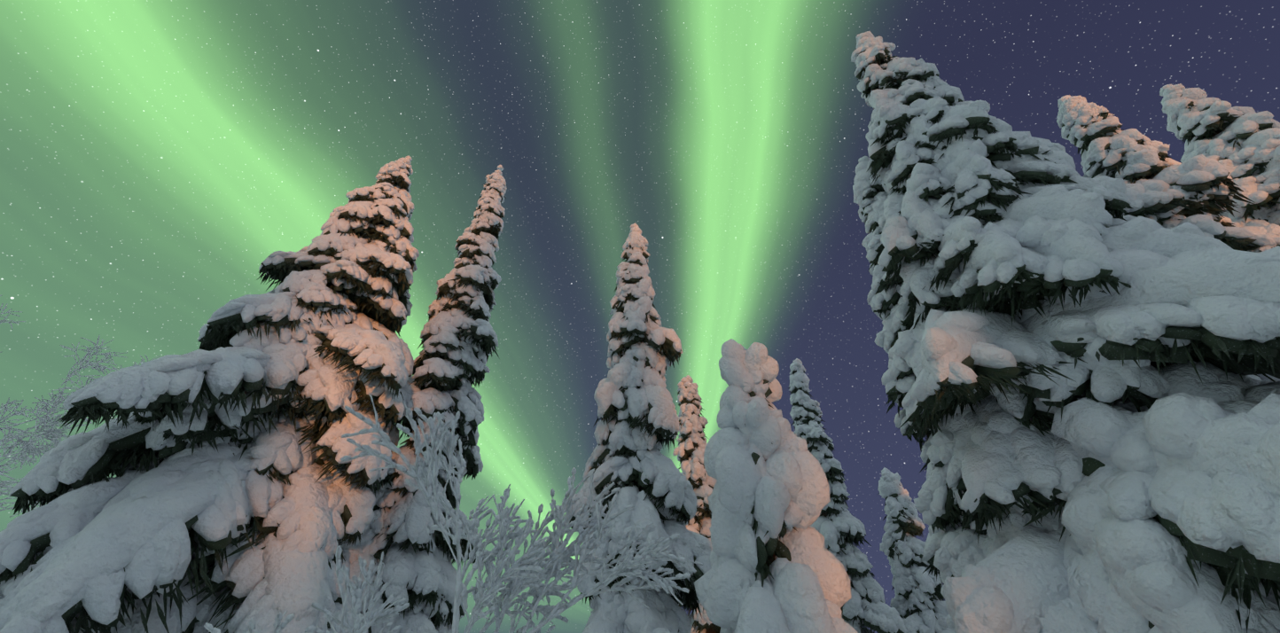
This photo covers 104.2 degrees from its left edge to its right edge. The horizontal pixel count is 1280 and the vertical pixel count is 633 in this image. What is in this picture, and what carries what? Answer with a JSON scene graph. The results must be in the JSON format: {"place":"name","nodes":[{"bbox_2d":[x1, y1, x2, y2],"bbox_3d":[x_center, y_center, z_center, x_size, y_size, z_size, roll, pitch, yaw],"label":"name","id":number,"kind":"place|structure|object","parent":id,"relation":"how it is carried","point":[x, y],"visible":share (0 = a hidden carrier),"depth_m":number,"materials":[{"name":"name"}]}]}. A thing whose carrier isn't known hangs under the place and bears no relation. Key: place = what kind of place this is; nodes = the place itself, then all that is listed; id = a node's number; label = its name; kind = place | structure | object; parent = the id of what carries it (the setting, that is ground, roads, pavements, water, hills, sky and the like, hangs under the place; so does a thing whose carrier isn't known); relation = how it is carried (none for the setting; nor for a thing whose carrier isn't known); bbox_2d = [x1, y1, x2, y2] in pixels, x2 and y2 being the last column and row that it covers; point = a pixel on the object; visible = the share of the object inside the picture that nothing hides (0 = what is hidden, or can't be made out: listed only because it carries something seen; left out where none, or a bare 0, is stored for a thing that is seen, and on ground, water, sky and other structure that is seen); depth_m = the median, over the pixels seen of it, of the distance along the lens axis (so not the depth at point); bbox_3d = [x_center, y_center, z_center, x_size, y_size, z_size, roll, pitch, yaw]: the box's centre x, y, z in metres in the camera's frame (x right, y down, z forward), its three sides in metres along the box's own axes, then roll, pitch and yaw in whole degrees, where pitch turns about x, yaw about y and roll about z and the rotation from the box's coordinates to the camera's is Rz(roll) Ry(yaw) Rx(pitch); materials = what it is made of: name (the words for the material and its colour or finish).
{"place":"outdoors","nodes":[
{"label":"outdoors","id":0,"kind":"place"},
{"bbox_2d":[0,0,1279,632],"label":"sky","id":1,"kind":"structure","parent":0,"point":[154,154],"materials":[{"name":"green"}]},
{"bbox_3d":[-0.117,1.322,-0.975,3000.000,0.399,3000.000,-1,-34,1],"label":"snowy ground","id":2,"kind":"structure","parent":0,"visible":0},
{"bbox_2d":[0,295,160,517],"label":"frosted bare tree","id":3,"kind":"object","parent":2,"relation":"on","point":[46,433],"visible":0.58,"depth_m":15.58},
{"bbox_2d":[0,155,421,632],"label":"spruce","id":4,"kind":"object","parent":2,"relation":"on","point":[236,495],"visible":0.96,"depth_m":6.10,"materials":[{"name":"white plant"}]},
{"bbox_2d":[348,164,507,632],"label":"thin spruce","id":5,"kind":"object","parent":2,"relation":"on","point":[459,340],"visible":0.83,"depth_m":8.85,"materials":[{"name":"white plant"}]},
{"bbox_2d":[203,393,703,632],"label":"shrub","id":6,"kind":"object","parent":2,"relation":"on","point":[522,573],"visible":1,"depth_m":3.43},
{"bbox_2d":[565,223,712,632],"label":"spruce","id":7,"kind":"object","parent":2,"relation":"on","point":[637,425],"visible":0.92,"depth_m":7.43,"materials":[{"name":"white plant"}]},
{"bbox_2d":[672,374,720,632],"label":"spruce","id":8,"kind":"object","parent":2,"relation":"on","point":[689,450],"visible":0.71,"depth_m":10.70,"materials":[{"name":"white plant"}]},
{"bbox_2d":[694,338,858,632],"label":"spruce","id":9,"kind":"object","parent":2,"relation":"on","point":[776,565],"visible":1,"depth_m":4.52,"materials":[{"name":"white plant"}]},
{"bbox_2d":[788,358,908,632],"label":"spruce","id":10,"kind":"object","parent":2,"relation":"on","point":[839,526],"visible":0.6,"depth_m":11.27,"materials":[{"name":"white plant"}]},
{"bbox_2d":[876,467,956,632],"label":"snowy spruce tree","id":11,"kind":"object","parent":2,"relation":"on","point":[918,603],"visible":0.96,"depth_m":11.12,"materials":[{"name":"white snow"}]},
{"bbox_2d":[852,156,1023,628],"bbox_3d":[4.164,0.877,6.701,1.778,9.216,1.822,-1,-34,1],"label":"spruce","id":12,"kind":"object","parent":2,"relation":"on","point":[949,550],"visible":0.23,"depth_m":6.51,"materials":[{"name":"plant"}]},
{"bbox_2d":[850,31,1279,632],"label":"spruce","id":13,"kind":"object","parent":2,"relation":"on","point":[1087,361],"visible":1,"depth_m":4.68,"materials":[{"name":"white plant"}]},
{"bbox_2d":[1056,94,1279,381],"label":"spruce","id":14,"kind":"object","parent":2,"relation":"on","point":[1163,189],"visible":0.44,"depth_m":6.77,"materials":[{"name":"white plant"}]},
{"bbox_2d":[1159,83,1279,226],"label":"spruce","id":15,"kind":"object","parent":2,"relation":"on","point":[1241,144],"visible":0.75,"depth_m":7.76,"materials":[{"name":"white plant"}]}
]}

